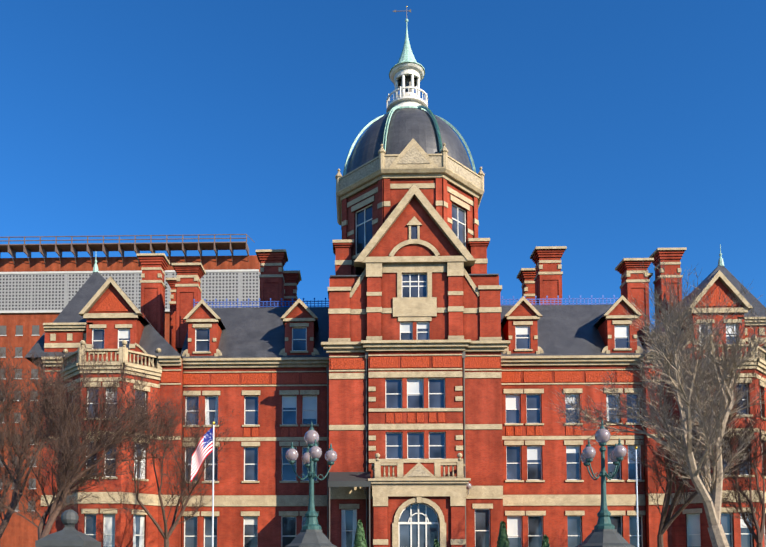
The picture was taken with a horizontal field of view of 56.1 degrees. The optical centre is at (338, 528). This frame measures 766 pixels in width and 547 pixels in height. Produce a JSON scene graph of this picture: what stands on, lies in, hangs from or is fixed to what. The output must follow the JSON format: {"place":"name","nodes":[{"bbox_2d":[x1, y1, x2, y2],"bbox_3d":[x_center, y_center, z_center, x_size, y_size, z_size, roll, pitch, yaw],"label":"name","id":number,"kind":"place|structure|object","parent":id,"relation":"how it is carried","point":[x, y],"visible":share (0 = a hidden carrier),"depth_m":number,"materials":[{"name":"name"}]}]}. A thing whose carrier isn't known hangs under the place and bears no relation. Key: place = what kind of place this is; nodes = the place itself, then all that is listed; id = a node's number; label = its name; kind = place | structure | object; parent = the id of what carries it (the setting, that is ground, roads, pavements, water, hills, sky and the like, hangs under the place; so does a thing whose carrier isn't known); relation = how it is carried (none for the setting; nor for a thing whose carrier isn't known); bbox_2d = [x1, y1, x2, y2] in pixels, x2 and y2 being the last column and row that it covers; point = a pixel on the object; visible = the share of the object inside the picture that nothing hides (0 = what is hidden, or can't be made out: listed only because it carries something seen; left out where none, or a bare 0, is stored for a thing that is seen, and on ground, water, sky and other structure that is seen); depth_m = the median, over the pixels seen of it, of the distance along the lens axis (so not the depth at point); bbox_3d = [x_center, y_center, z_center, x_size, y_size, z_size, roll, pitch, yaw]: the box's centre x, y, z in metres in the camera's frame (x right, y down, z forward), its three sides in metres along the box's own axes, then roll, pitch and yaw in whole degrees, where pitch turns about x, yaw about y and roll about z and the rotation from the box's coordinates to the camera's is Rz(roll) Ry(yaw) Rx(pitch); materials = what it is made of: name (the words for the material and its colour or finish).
{"place":"outdoors","nodes":[
{"label":"outdoors","id":0,"kind":"place"},
{"bbox_2d":[212,425,213,546],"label":"flag pole","id":1,"kind":"object","parent":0,"point":[213,495],"visible":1,"depth_m":40.13,"materials":[{"name":"white metal"}]},
{"bbox_2d":[191,428,212,480],"bbox_3d":[-7.644,-4.144,40.200,1.150,3.150,0.348,0,-3,1],"label":"flag","id":2,"kind":"object","parent":1,"relation":"attached to","point":[203,450],"visible":1,"depth_m":40.29,"materials":[{"name":"multicoloured fabric"}]},
{"bbox_2d":[285,529,336,546],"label":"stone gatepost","id":3,"kind":"object","parent":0,"point":[310,538],"visible":1,"depth_m":25.35,"materials":[{"name":"grey stone"}]},
{"bbox_2d":[0,0,765,331],"label":"sky","id":4,"kind":"structure","parent":0,"point":[608,132],"materials":[{"name":"blue"}]},
{"bbox_2d":[47,286,736,436],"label":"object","id":5,"kind":"structure","parent":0,"point":[111,302],"depth_m":59.01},
{"bbox_2d":[386,62,427,112],"bbox_3d":[6.113,-38.082,63.431,4.600,4.580,4.600,0,-3,1],"label":"cupola","id":6,"kind":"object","parent":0,"point":[414,71],"visible":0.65,"depth_m":62.39,"materials":[{"name":"white paint"}]},
{"bbox_2d":[576,529,634,546],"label":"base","id":7,"kind":"object","parent":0,"point":[604,538],"visible":1,"depth_m":25.12,"materials":[{"name":"grey stone"}]},
{"bbox_2d":[583,420,622,528],"bbox_3d":[9.532,-1.953,25.743,1.271,3.960,1.271,-1,-3,15],"label":"green lamp post","id":8,"kind":"object","parent":7,"relation":"on","point":[604,515],"visible":0.94,"depth_m":25.60,"materials":[{"name":"green metal"}]},
{"bbox_2d":[580,428,626,462],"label":"lamp globes","id":9,"kind":"object","parent":8,"relation":"attached to","point":[602,435],"visible":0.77,"depth_m":25.41,"materials":[{"name":"white glass"}]},
{"label":"paving","id":10,"kind":"object","parent":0,"visible":0},
{"bbox_2d":[288,422,333,529],"bbox_3d":[-0.964,-1.939,26.002,1.270,3.960,1.270,-2,-4,32],"label":"green lamp post","id":11,"kind":"object","parent":10,"relation":"on","point":[311,516],"visible":0.85,"depth_m":25.86,"materials":[{"name":"green metal"}]},
{"bbox_2d":[286,430,336,463],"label":"lamp globes","id":12,"kind":"object","parent":11,"relation":"attached to","point":[310,436],"visible":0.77,"depth_m":25.85,"materials":[{"name":"white glass"}]},
{"bbox_2d":[353,520,366,546],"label":"shrub","id":13,"kind":"object","parent":10,"relation":"on","point":[359,540],"visible":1,"depth_m":49.62,"materials":[{"name":"green plant"}]},
{"bbox_2d":[433,539,439,546],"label":"shrub","id":14,"kind":"object","parent":10,"relation":"on","point":[436,543],"visible":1,"depth_m":48.60,"materials":[{"name":"green plant"}]},
{"bbox_2d":[496,521,509,546],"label":"shrub","id":15,"kind":"object","parent":10,"relation":"on","point":[503,540],"visible":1,"depth_m":49.39,"materials":[{"name":"green plant"}]},
{"label":"grass","id":16,"kind":"object","parent":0,"visible":0},
{"bbox_2d":[0,398,58,514],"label":"tree","id":17,"kind":"object","parent":16,"relation":"on","point":[14,455],"visible":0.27,"depth_m":43.09,"materials":[{"name":"brown plant"}]},
{"bbox_2d":[0,343,84,538],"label":"tree","id":18,"kind":"object","parent":16,"relation":"on","point":[14,500],"visible":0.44,"depth_m":28.58,"materials":[{"name":"brown plant"}]},
{"bbox_2d":[35,509,100,546],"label":"stone pillar cap","id":19,"kind":"object","parent":16,"relation":"on","point":[69,535],"visible":1,"depth_m":17.14,"materials":[{"name":"grey stone"}]},
{"bbox_2d":[0,338,183,539],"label":"tree","id":20,"kind":"object","parent":16,"relation":"on","point":[69,475],"visible":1,"depth_m":24.10,"materials":[{"name":"brown plant"}]},
{"bbox_2d":[0,255,260,546],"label":"brick block","id":21,"kind":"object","parent":16,"relation":"on","point":[19,531],"visible":0.12,"depth_m":133.31,"materials":[{"name":"red brick"}]},
{"bbox_2d":[0,325,38,510],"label":"building windows","id":22,"kind":"structure","parent":21,"relation":"attached to","point":[19,329],"depth_m":133.19,"materials":[{"name":"grey glass"}]},
{"bbox_2d":[0,234,258,488],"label":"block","id":23,"kind":"structure","parent":21,"relation":"attached to","point":[72,247],"depth_m":132.33,"materials":[{"name":"metal"}]},
{"bbox_2d":[0,272,260,310],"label":"lattice screen","id":24,"kind":"object","parent":21,"relation":"attached to","point":[27,292],"visible":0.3,"depth_m":133.29,"materials":[{"name":"grey metal"}]},
{"bbox_2d":[80,369,241,546],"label":"tree","id":25,"kind":"object","parent":16,"relation":"on","point":[166,533],"visible":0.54,"depth_m":48.09,"materials":[{"name":"brown plant"}]},
{"bbox_2d":[41,138,765,546],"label":"hospital","id":26,"kind":"structure","parent":16,"relation":"on","point":[483,452],"depth_m":58.44,"materials":[{"name":"red brick"}]},
{"bbox_2d":[328,472,370,486],"bbox_3d":[0.861,-3.723,53.486,3.100,1.500,3.180,0,-3,1],"label":"entrance canopy","id":27,"kind":"object","parent":26,"relation":"attached to","point":[347,479],"visible":0.9,"depth_m":52.45,"materials":[{"name":"grey metal"}]},
{"bbox_2d":[24,108,765,365],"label":"roof","id":28,"kind":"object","parent":26,"relation":"attached to","point":[260,332],"visible":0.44,"depth_m":60.82,"materials":[{"name":"grey tile"}]},
{"bbox_2d":[326,7,468,546],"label":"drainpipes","id":29,"kind":"object","parent":26,"relation":"attached to","point":[407,80],"visible":0.5,"depth_m":55.13,"materials":[{"name":"brown metal"}]},
{"bbox_2d":[93,19,723,271],"bbox_3d":[6.113,-34.860,63.262,58.600,21.212,11.532,0,-3,1],"label":"copper roof trim","id":30,"kind":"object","parent":26,"relation":"attached to","point":[407,55],"visible":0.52,"depth_m":61.36,"materials":[{"name":"green metal"}]},
{"bbox_2d":[340,145,480,475],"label":"carved stone panels","id":31,"kind":"object","parent":26,"relation":"attached to","point":[413,155],"visible":0.21,"depth_m":57.31,"materials":[{"name":"beige stone"}]},
{"bbox_2d":[362,483,471,489],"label":"wall lanterns","id":32,"kind":"object","parent":26,"relation":"attached to","point":[469,486],"visible":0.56,"depth_m":53.95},
{"bbox_2d":[72,204,765,546],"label":"window panes","id":33,"kind":"structure","parent":26,"relation":"attached to","point":[426,505],"depth_m":58.77,"materials":[{"name":"glass"}]},
{"bbox_2d":[104,323,750,546],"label":"window blinds","id":34,"kind":"object","parent":26,"relation":"attached to","point":[533,453],"visible":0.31,"depth_m":58.88,"materials":[{"name":"white fabric"}]},
{"bbox_2d":[542,534,549,546],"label":"shrub","id":35,"kind":"object","parent":16,"relation":"on","point":[545,541],"visible":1,"depth_m":48.90,"materials":[{"name":"green plant"}]},
{"bbox_2d":[635,449,638,546],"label":"flagpole","id":36,"kind":"object","parent":16,"relation":"on","point":[637,500],"visible":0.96,"depth_m":34.59,"materials":[{"name":"white metal"}]},
{"bbox_2d":[545,257,765,546],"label":"tree","id":37,"kind":"object","parent":16,"relation":"on","point":[689,394],"visible":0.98,"depth_m":27.92,"materials":[{"name":"grey plant"}]},
{"bbox_2d":[610,348,765,546],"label":"tree","id":38,"kind":"object","parent":16,"relation":"on","point":[664,524],"visible":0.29,"depth_m":40.03,"materials":[{"name":"brown plant"}]},
{"bbox_2d":[709,402,765,546],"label":"tree","id":39,"kind":"object","parent":16,"relation":"on","point":[758,537],"visible":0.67,"depth_m":46.85,"materials":[{"name":"brown plant"}]}
]}

